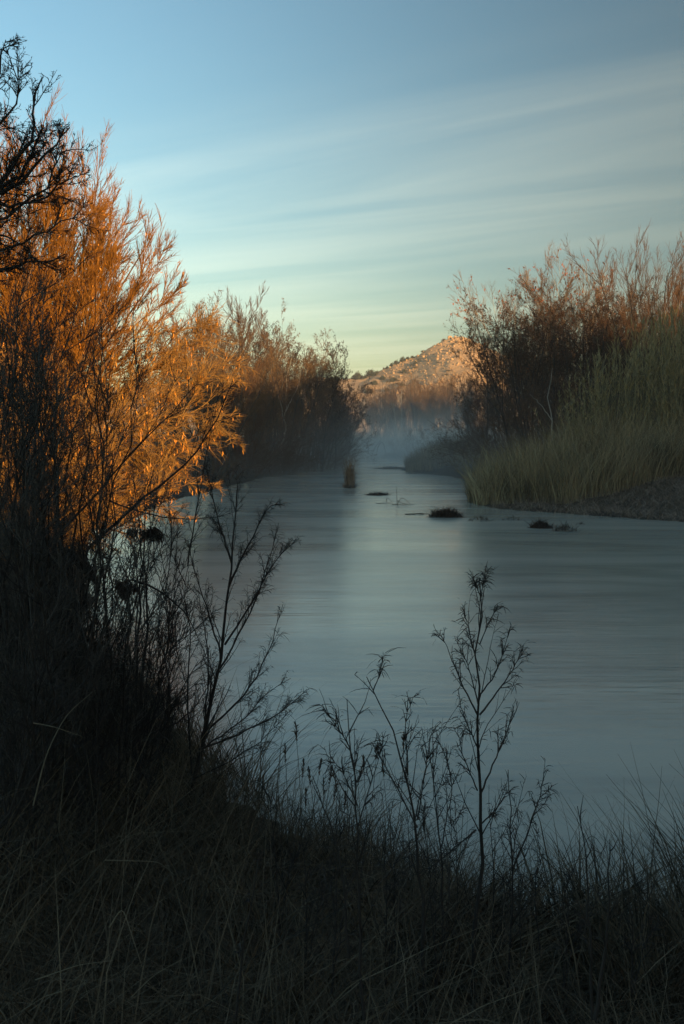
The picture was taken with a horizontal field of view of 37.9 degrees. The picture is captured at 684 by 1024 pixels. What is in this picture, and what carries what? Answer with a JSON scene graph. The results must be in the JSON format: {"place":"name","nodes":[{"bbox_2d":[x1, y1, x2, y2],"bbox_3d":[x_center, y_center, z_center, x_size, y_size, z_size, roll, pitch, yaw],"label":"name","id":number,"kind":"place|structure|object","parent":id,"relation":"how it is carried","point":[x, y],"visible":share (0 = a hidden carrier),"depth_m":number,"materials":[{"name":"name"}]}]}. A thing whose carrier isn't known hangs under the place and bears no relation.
{"place":"outdoors","nodes":[
{"label":"outdoors","id":0,"kind":"place"},
{"bbox_2d":[0,437,683,1023],"bbox_3d":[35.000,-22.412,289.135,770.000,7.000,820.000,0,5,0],"label":"ground","id":1,"kind":"structure","parent":0,"point":[440,471],"depth_m":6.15,"materials":[{"name":"plant"}]},
{"bbox_2d":[0,346,77,849],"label":"bank shrub","id":2,"kind":"object","parent":1,"relation":"on","point":[14,608],"visible":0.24,"depth_m":6.95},
{"bbox_2d":[0,404,96,866],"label":"bank shrub","id":3,"kind":"object","parent":1,"relation":"on","point":[23,597],"visible":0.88,"depth_m":5.11,"materials":[{"name":"plant"}]},
{"bbox_2d":[0,33,109,326],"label":"mesquite tree","id":4,"kind":"object","parent":1,"relation":"on","point":[11,183],"visible":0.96,"depth_m":10.72,"materials":[{"name":"plant"}]},
{"bbox_2d":[0,222,111,863],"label":"bank shrub","id":5,"kind":"object","parent":1,"relation":"on","point":[6,620],"visible":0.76,"depth_m":6.37,"materials":[{"name":"plant"}]},
{"bbox_2d":[0,388,121,849],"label":"bank shrub","id":6,"kind":"object","parent":1,"relation":"on","point":[68,774],"visible":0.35,"depth_m":6.69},
{"bbox_2d":[0,305,126,790],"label":"bank shrub","id":7,"kind":"object","parent":1,"relation":"on","point":[69,376],"visible":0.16,"depth_m":7.63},
{"bbox_2d":[0,84,132,493],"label":"willow tree","id":8,"kind":"object","parent":1,"relation":"on","point":[100,209],"visible":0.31,"depth_m":25.60,"materials":[{"name":"orange plant"}]},
{"bbox_2d":[0,280,140,824],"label":"bank shrub","id":9,"kind":"object","parent":1,"relation":"on","point":[49,524],"visible":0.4,"depth_m":7.26,"materials":[{"name":"plant"}]},
{"bbox_2d":[0,343,145,563],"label":"willow tree","id":10,"kind":"object","parent":1,"relation":"on","point":[83,519],"visible":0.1,"depth_m":22.04,"materials":[{"name":"orange plant"}]},
{"bbox_2d":[0,137,148,369],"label":"willow tree","id":11,"kind":"object","parent":1,"relation":"on","point":[84,232],"visible":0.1,"depth_m":28.01,"materials":[{"name":"orange plant"}]},
{"bbox_2d":[1,347,155,851],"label":"bank shrub","id":12,"kind":"object","parent":1,"relation":"on","point":[91,713],"visible":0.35,"depth_m":7.30,"materials":[{"name":"plant"}]},
{"bbox_2d":[0,185,158,397],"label":"willow tree","id":13,"kind":"object","parent":1,"relation":"on","point":[131,333],"visible":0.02,"depth_m":27.89,"materials":[{"name":"orange plant"}]},
{"bbox_2d":[0,268,171,868],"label":"bank shrub","id":14,"kind":"object","parent":1,"relation":"on","point":[101,494],"visible":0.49,"depth_m":6.64,"materials":[{"name":"plant"}]},
{"bbox_2d":[0,269,188,817],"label":"bank shrub","id":15,"kind":"object","parent":1,"relation":"on","point":[51,481],"visible":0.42,"depth_m":6.80,"materials":[{"name":"plant"}]},
{"bbox_2d":[15,371,178,844],"bbox_3d":[-1.926,0.822,7.510,1.024,3.823,1.269,-4,6,-38],"label":"bank shrub","id":16,"kind":"object","parent":1,"relation":"on","point":[105,609],"visible":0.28,"depth_m":7.47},
{"bbox_2d":[0,272,198,809],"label":"bank shrub","id":17,"kind":"object","parent":1,"relation":"on","point":[88,444],"visible":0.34,"depth_m":7.45,"materials":[{"name":"plant"}]},
{"bbox_2d":[0,169,207,521],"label":"willow tree","id":18,"kind":"object","parent":1,"relation":"on","point":[103,289],"visible":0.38,"depth_m":25.39,"materials":[{"name":"orange plant"}]},
{"bbox_2d":[29,513,182,834],"bbox_3d":[-1.872,1.403,7.426,1.286,2.789,2.114,0,5,0],"label":"bank shrub","id":19,"kind":"object","parent":1,"relation":"on","point":[111,719],"visible":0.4,"depth_m":7.64,"materials":[{"name":"plant"}]},
{"bbox_2d":[56,453,168,798],"bbox_3d":[-2.122,1.008,8.847,1.036,3.104,1.962,-4,6,-38],"label":"bank shrub","id":20,"kind":"object","parent":1,"relation":"on","point":[115,532],"visible":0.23,"depth_m":8.42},
{"bbox_2d":[113,579,139,600],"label":"debris clump","id":21,"kind":"object","parent":20,"relation":"hanging from","point":[117,587],"visible":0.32,"depth_m":8.85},
{"bbox_2d":[3,292,258,559],"bbox_3d":[-5.747,-1.955,24.686,7.473,6.906,4.285,0,5,0],"label":"willow tree","id":22,"kind":"object","parent":1,"relation":"on","point":[204,325],"visible":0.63,"depth_m":24.37,"materials":[{"name":"orange plant"}]},
{"bbox_2d":[97,673,180,871],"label":"bank shrub","id":23,"kind":"object","parent":1,"relation":"on","point":[139,769],"visible":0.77,"depth_m":7.36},
{"bbox_2d":[115,557,199,768],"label":"bank shrub","id":24,"kind":"object","parent":1,"relation":"on","point":[167,677],"visible":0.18,"depth_m":9.50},
{"bbox_2d":[127,330,188,464],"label":"bare tree","id":25,"kind":"object","parent":1,"relation":"on","point":[162,406],"visible":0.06,"depth_m":69.49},
{"bbox_2d":[98,450,219,784],"bbox_3d":[-1.736,0.999,9.571,1.310,3.160,1.652,0,5,0],"label":"bank shrub","id":26,"kind":"object","parent":1,"relation":"on","point":[140,607],"visible":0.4,"depth_m":9.34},
{"bbox_2d":[65,351,213,528],"bbox_3d":[-2.000,-0.629,9.508,1.542,1.815,0.532,1,5,9],"label":"bough","id":27,"kind":"object","parent":26,"relation":"attached to","point":[84,506],"visible":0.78,"depth_m":9.47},
{"bbox_2d":[126,526,165,543],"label":"debris clump","id":28,"kind":"object","parent":26,"relation":"hanging from","point":[157,531],"visible":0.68,"depth_m":9.22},
{"bbox_2d":[87,376,243,548],"bbox_3d":[-1.678,-0.461,9.427,1.552,1.667,0.374,0,5,0],"label":"bough","id":29,"kind":"object","parent":26,"relation":"attached to","point":[172,475],"visible":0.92,"depth_m":9.48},
{"bbox_2d":[184,380,228,565],"bbox_3d":[-1.303,-0.371,9.466,0.373,1.798,0.507,2,5,24],"label":"bough","id":30,"kind":"object","parent":29,"relation":"attached to","point":[198,497],"visible":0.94,"depth_m":9.49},
{"bbox_2d":[111,486,242,525],"bbox_3d":[-1.568,-0.059,9.551,1.300,0.382,0.296,1,5,8],"label":"bough","id":31,"kind":"object","parent":26,"relation":"attached to","point":[182,506],"visible":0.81,"depth_m":9.53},
{"bbox_2d":[95,475,225,827],"bbox_3d":[-1.469,1.139,8.209,0.974,2.861,2.040,-3,5,-32],"label":"bank shrub","id":32,"kind":"object","parent":1,"relation":"on","point":[158,683],"visible":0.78,"depth_m":7.98,"materials":[{"name":"plant"}]},
{"bbox_2d":[133,580,202,655],"bbox_3d":[-1.406,0.843,8.152,0.596,0.622,0.204,1,5,7],"label":"bough","id":33,"kind":"object","parent":32,"relation":"attached to","point":[150,586],"visible":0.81,"depth_m":8.09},
{"bbox_2d":[144,664,224,736],"bbox_3d":[-1.284,1.536,8.149,0.685,0.626,0.178,0,5,0],"label":"bough","id":34,"kind":"object","parent":32,"relation":"attached to","point":[198,702],"visible":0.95,"depth_m":8.15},
{"bbox_2d":[146,281,277,480],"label":"bare tree","id":35,"kind":"object","parent":1,"relation":"on","point":[241,319],"visible":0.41,"depth_m":67.42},
{"bbox_2d":[150,419,276,481],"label":"willow shrub","id":36,"kind":"object","parent":1,"relation":"on","point":[232,469],"visible":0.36,"depth_m":66.71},
{"bbox_2d":[127,286,300,483],"bbox_3d":[-8.941,-7.697,61.775,9.891,12.038,11.420,5,7,45],"label":"alder tree","id":37,"kind":"object","parent":1,"relation":"on","point":[219,352],"visible":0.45,"depth_m":61.71,"materials":[{"name":"plant"}]},
{"bbox_2d":[163,302,270,473],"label":"bare tree","id":38,"kind":"object","parent":1,"relation":"on","point":[173,317],"visible":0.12,"depth_m":70.33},
{"bbox_2d":[165,409,275,482],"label":"willow shrub","id":39,"kind":"object","parent":1,"relation":"on","point":[245,440],"visible":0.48,"depth_m":68.44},
{"bbox_2d":[171,454,317,817],"bbox_3d":[-0.850,1.120,8.497,1.308,3.268,0.547,0,5,0],"label":"mulefat shrub","id":40,"kind":"object","parent":1,"relation":"on","point":[209,697],"visible":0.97,"depth_m":8.51,"materials":[{"name":"plant"}]},
{"bbox_2d":[186,328,312,475],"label":"alder tree","id":41,"kind":"object","parent":1,"relation":"on","point":[253,392],"visible":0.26,"depth_m":75.24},
{"bbox_2d":[217,417,313,477],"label":"willow shrub","id":42,"kind":"object","parent":1,"relation":"on","point":[280,453],"visible":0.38,"depth_m":74.31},
{"bbox_2d":[217,410,324,475],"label":"willow shrub","id":43,"kind":"object","parent":1,"relation":"on","point":[303,458],"visible":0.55,"depth_m":78.59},
{"bbox_2d":[224,311,319,466],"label":"leafy tree","id":44,"kind":"object","parent":1,"relation":"on","point":[258,343],"visible":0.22,"depth_m":85.17,"materials":[{"name":"brown plant"}]},
{"bbox_2d":[239,421,321,475],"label":"willow shrub","id":45,"kind":"object","parent":1,"relation":"on","point":[274,466],"visible":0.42,"depth_m":78.18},
{"bbox_2d":[252,774,309,935],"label":"weed","id":46,"kind":"object","parent":1,"relation":"on","point":[291,854],"visible":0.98,"depth_m":5.37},
{"bbox_2d":[271,359,305,473],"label":"sapling","id":47,"kind":"object","parent":1,"relation":"on","point":[286,406],"visible":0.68,"depth_m":82.53,"materials":[{"name":"brown plant"}]},
{"bbox_2d":[240,322,348,472],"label":"alder tree","id":48,"kind":"object","parent":1,"relation":"on","point":[300,387],"visible":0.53,"depth_m":82.78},
{"bbox_2d":[251,341,357,470],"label":"alder tree","id":49,"kind":"object","parent":1,"relation":"on","point":[321,387],"visible":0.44,"depth_m":88.78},
{"bbox_2d":[262,425,359,471],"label":"willow shrub","id":50,"kind":"object","parent":1,"relation":"on","point":[328,458],"visible":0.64,"depth_m":87.14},
{"bbox_2d":[260,330,367,469],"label":"leafy tree","id":51,"kind":"object","parent":1,"relation":"on","point":[336,417],"visible":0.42,"depth_m":90.82,"materials":[{"name":"brown plant"}]},
{"bbox_2d":[272,408,377,467],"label":"willow shrub","id":52,"kind":"object","parent":1,"relation":"on","point":[338,449],"visible":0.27,"depth_m":95.13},
{"bbox_2d":[311,776,358,958],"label":"weed","id":53,"kind":"object","parent":1,"relation":"on","point":[346,931],"visible":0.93,"depth_m":3.62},
{"bbox_2d":[301,430,373,468],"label":"willow shrub","id":54,"kind":"object","parent":1,"relation":"on","point":[343,459],"visible":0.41,"depth_m":92.95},
{"bbox_2d":[298,378,377,465],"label":"leafy tree","id":55,"kind":"object","parent":1,"relation":"on","point":[357,417],"visible":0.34,"depth_m":101.87,"materials":[{"name":"brown plant"}]},
{"bbox_2d":[0,739,683,1023],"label":"grass thatch","id":56,"kind":"object","parent":1,"relation":"on","point":[345,987],"depth_m":5.13,"materials":[{"name":"plant"}]},
{"bbox_2d":[313,785,375,993],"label":"weed","id":57,"kind":"object","parent":1,"relation":"on","point":[334,904],"visible":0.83,"depth_m":4.15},
{"bbox_2d":[296,676,404,1019],"bbox_3d":[0.076,1.170,3.423,0.384,1.180,0.306,-5,6,-44],"label":"weed","id":58,"kind":"object","parent":1,"relation":"on","point":[353,765],"visible":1,"depth_m":3.40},
{"bbox_2d":[359,400,397,438],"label":"bare tree","id":59,"kind":"object","parent":1,"relation":"on","point":[376,419],"visible":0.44,"depth_m":249.84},
{"bbox_2d":[361,409,398,439],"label":"bare tree","id":60,"kind":"object","parent":1,"relation":"on","point":[382,424],"visible":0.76,"depth_m":230.94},
{"bbox_2d":[364,375,403,437],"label":"bare tree","id":61,"kind":"object","parent":1,"relation":"on","point":[383,402],"visible":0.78,"depth_m":237.57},
{"bbox_2d":[361,393,406,437],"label":"bare tree","id":62,"kind":"object","parent":1,"relation":"on","point":[381,410],"visible":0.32,"depth_m":274.39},
{"bbox_2d":[349,647,444,1015],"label":"weed","id":63,"kind":"object","parent":1,"relation":"on","point":[413,817],"visible":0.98,"depth_m":4.31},
{"bbox_2d":[384,380,409,441],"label":"tree","id":64,"kind":"object","parent":1,"relation":"on","point":[393,403],"visible":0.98,"depth_m":223.23,"materials":[{"name":"brown plant"}]},
{"bbox_2d":[362,822,432,1001],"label":"weed","id":65,"kind":"object","parent":1,"relation":"on","point":[382,915],"visible":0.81,"depth_m":4.78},
{"bbox_2d":[312,428,496,451],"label":"reeds","id":66,"kind":"object","parent":1,"relation":"on","point":[417,437],"visible":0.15,"depth_m":213.16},
{"bbox_2d":[384,427,429,458],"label":"willow shrub","id":67,"kind":"object","parent":1,"relation":"on","point":[404,446],"visible":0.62,"depth_m":129.11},
{"bbox_2d":[386,382,428,437],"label":"bare tree","id":68,"kind":"object","parent":1,"relation":"on","point":[409,408],"visible":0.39,"depth_m":260.09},
{"bbox_2d":[395,404,431,437],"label":"bare tree","id":69,"kind":"object","parent":1,"relation":"on","point":[404,425],"visible":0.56,"depth_m":235.10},
{"bbox_2d":[400,369,443,434],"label":"bare tree","id":70,"kind":"object","parent":1,"relation":"on","point":[416,405],"visible":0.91,"depth_m":231.23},
{"bbox_2d":[378,787,475,998],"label":"weed","id":71,"kind":"object","parent":1,"relation":"on","point":[389,808],"visible":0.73,"depth_m":5.38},
{"bbox_2d":[408,381,449,438],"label":"bare tree","id":72,"kind":"object","parent":1,"relation":"on","point":[426,403],"visible":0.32,"depth_m":251.99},
{"bbox_2d":[400,762,472,1001],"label":"weed","id":73,"kind":"object","parent":1,"relation":"on","point":[423,815],"visible":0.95,"depth_m":4.46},
{"bbox_2d":[420,385,460,433],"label":"bare tree","id":74,"kind":"object","parent":1,"relation":"on","point":[433,410],"visible":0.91,"depth_m":219.54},
{"bbox_2d":[416,700,468,1000],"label":"weed","id":75,"kind":"object","parent":1,"relation":"on","point":[447,780],"visible":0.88,"depth_m":5.04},
{"bbox_2d":[403,433,492,472],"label":"promontory reeds","id":76,"kind":"object","parent":1,"relation":"on","point":[416,461],"visible":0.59,"depth_m":86.33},
{"bbox_2d":[427,376,474,435],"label":"bare tree","id":77,"kind":"object","parent":1,"relation":"on","point":[440,387],"visible":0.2,"depth_m":265.80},
{"bbox_2d":[433,367,478,435],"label":"bare tree","id":78,"kind":"object","parent":1,"relation":"on","point":[447,387],"visible":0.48,"depth_m":227.77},
{"bbox_2d":[443,366,481,425],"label":"bare tree","id":79,"kind":"object","parent":1,"relation":"on","point":[454,397],"visible":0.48,"depth_m":204.04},
{"bbox_2d":[424,431,505,478],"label":"willow shrub","id":80,"kind":"object","parent":1,"relation":"on","point":[465,457],"visible":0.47,"depth_m":71.67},
{"bbox_2d":[423,393,515,474],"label":"willow shrub","id":81,"kind":"object","parent":1,"relation":"on","point":[469,443],"visible":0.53,"depth_m":77.18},
{"bbox_2d":[411,561,534,998],"bbox_3d":[0.613,1.285,4.722,0.584,2.124,0.402,0,5,0],"label":"weed","id":82,"kind":"object","parent":1,"relation":"on","point":[481,789],"visible":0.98,"depth_m":4.69,"materials":[{"name":"plant"}]},
{"bbox_2d":[451,377,506,437],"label":"leafy tree","id":83,"kind":"object","parent":1,"relation":"on","point":[463,391],"visible":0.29,"depth_m":97.27,"materials":[{"name":"brown plant"}]},
{"bbox_2d":[451,400,509,462],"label":"willow shrub","id":84,"kind":"object","parent":1,"relation":"on","point":[473,429],"visible":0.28,"depth_m":84.90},
{"bbox_2d":[302,750,683,1023],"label":"tall sedge","id":85,"kind":"object","parent":1,"relation":"on","point":[485,905],"visible":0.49,"depth_m":5.84,"materials":[{"name":"plant"}]},
{"bbox_2d":[434,395,554,461],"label":"willow shrub","id":86,"kind":"object","parent":1,"relation":"on","point":[478,438],"visible":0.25,"depth_m":73.46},
{"bbox_2d":[466,780,525,998],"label":"weed","id":87,"kind":"object","parent":1,"relation":"on","point":[502,917],"visible":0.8,"depth_m":5.19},
{"bbox_2d":[457,330,562,453],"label":"leafy tree","id":88,"kind":"object","parent":1,"relation":"on","point":[487,404],"visible":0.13,"depth_m":84.89,"materials":[{"name":"brown plant"}]},
{"bbox_2d":[475,756,557,1002],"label":"weed","id":89,"kind":"object","parent":1,"relation":"on","point":[530,880],"visible":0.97,"depth_m":4.95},
{"bbox_2d":[463,390,571,463],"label":"willow shrub","id":90,"kind":"object","parent":1,"relation":"on","point":[519,421],"visible":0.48,"depth_m":65.03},
{"bbox_2d":[497,827,548,979],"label":"weed","id":91,"kind":"object","parent":1,"relation":"on","point":[518,870],"visible":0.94,"depth_m":4.89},
{"bbox_2d":[443,292,610,444],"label":"alder tree","id":92,"kind":"object","parent":1,"relation":"on","point":[469,356],"visible":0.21,"depth_m":79.05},
{"bbox_2d":[449,289,609,456],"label":"leafy tree","id":93,"kind":"object","parent":1,"relation":"on","point":[516,378],"visible":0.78,"depth_m":70.73,"materials":[{"name":"brown plant"}]},
{"bbox_2d":[490,397,573,459],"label":"willow shrub","id":94,"kind":"object","parent":1,"relation":"on","point":[512,424],"visible":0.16,"depth_m":70.95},
{"bbox_2d":[448,241,621,435],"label":"cottonwood tree","id":95,"kind":"object","parent":1,"relation":"on","point":[540,302],"visible":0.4,"depth_m":74.30,"materials":[{"name":"brown plant"}]},
{"bbox_2d":[494,260,603,439],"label":"cottonwood tree","id":96,"kind":"object","parent":1,"relation":"on","point":[513,311],"visible":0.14,"depth_m":77.78,"materials":[{"name":"red plant"}]},
{"bbox_2d":[491,365,618,458],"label":"willow shrub","id":97,"kind":"object","parent":1,"relation":"on","point":[572,387],"visible":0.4,"depth_m":62.80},
{"bbox_2d":[442,399,683,505],"bbox_3d":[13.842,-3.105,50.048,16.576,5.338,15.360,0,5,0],"label":"reed bed","id":98,"kind":"object","parent":1,"relation":"on","point":[661,463],"visible":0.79,"depth_m":46.05,"materials":[{"name":"plant"}]},
{"bbox_2d":[519,381,607,450],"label":"willow shrub","id":99,"kind":"object","parent":1,"relation":"on","point":[547,407],"visible":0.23,"depth_m":65.36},
{"bbox_2d":[548,869,610,993],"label":"weed","id":100,"kind":"object","parent":1,"relation":"on","point":[579,927],"visible":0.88,"depth_m":4.79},
{"bbox_2d":[559,799,601,1019],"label":"weed","id":101,"kind":"object","parent":1,"relation":"on","point":[590,971],"visible":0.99,"depth_m":3.32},
{"bbox_2d":[486,473,683,521],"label":"dead grass","id":102,"kind":"structure","parent":1,"relation":"on","point":[617,507],"depth_m":43.00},
{"bbox_2d":[520,275,662,428],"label":"leafy tree","id":103,"kind":"object","parent":1,"relation":"on","point":[589,346],"visible":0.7,"depth_m":67.97,"materials":[{"name":"brown plant"}]},
{"bbox_2d":[513,220,683,419],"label":"bare tree","id":104,"kind":"object","parent":1,"relation":"on","point":[612,284],"visible":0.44,"depth_m":67.91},
{"bbox_2d":[590,839,621,1019],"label":"weed","id":105,"kind":"object","parent":1,"relation":"on","point":[598,997],"visible":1,"depth_m":3.12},
{"bbox_2d":[550,308,679,423],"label":"leafy tree","id":106,"kind":"object","parent":1,"relation":"on","point":[612,331],"visible":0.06,"depth_m":70.36,"materials":[{"name":"brown plant"}]},
{"bbox_2d":[556,337,683,446],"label":"cane thicket","id":107,"kind":"object","parent":1,"relation":"on","point":[644,401],"visible":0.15,"depth_m":52.48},
{"bbox_2d":[566,264,683,424],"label":"alder tree","id":108,"kind":"object","parent":1,"relation":"on","point":[629,305],"visible":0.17,"depth_m":71.08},
{"bbox_2d":[636,244,683,409],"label":"bare tree","id":109,"kind":"object","parent":1,"relation":"on","point":[668,280],"visible":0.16,"depth_m":73.47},
{"bbox_2d":[0,0,683,386],"label":"sky","id":110,"kind":"structure","parent":0,"point":[348,158],"materials":[{"name":"blue"}]},
{"bbox_2d":[78,337,682,436],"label":"hill","id":111,"kind":"structure","parent":0,"point":[428,368],"depth_m":422.96,"materials":[{"name":"stone"}]},
{"bbox_2d":[383,336,504,402],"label":"rock scree","id":112,"kind":"structure","parent":111,"relation":"on","point":[423,356],"depth_m":430.00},
{"bbox_2d":[84,448,683,919],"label":"river water","id":113,"kind":"structure","parent":0,"point":[358,580],"depth_m":16.25,"materials":[{"name":"liquid"}]},
{"bbox_2d":[337,457,361,487],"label":"reed clump","id":114,"kind":"object","parent":113,"relation":"in","point":[349,482],"visible":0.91,"depth_m":61.72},
{"bbox_2d":[427,504,467,517],"bbox_3d":[4.311,-0.036,40.946,2.310,0.682,2.253,0,5,0],"label":"grass islet","id":115,"kind":"object","parent":113,"relation":"on","point":[447,513],"depth_m":40.81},
{"bbox_2d":[521,518,556,528],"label":"grass tuft","id":116,"kind":"object","parent":113,"relation":"in","point":[539,524],"visible":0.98,"depth_m":36.10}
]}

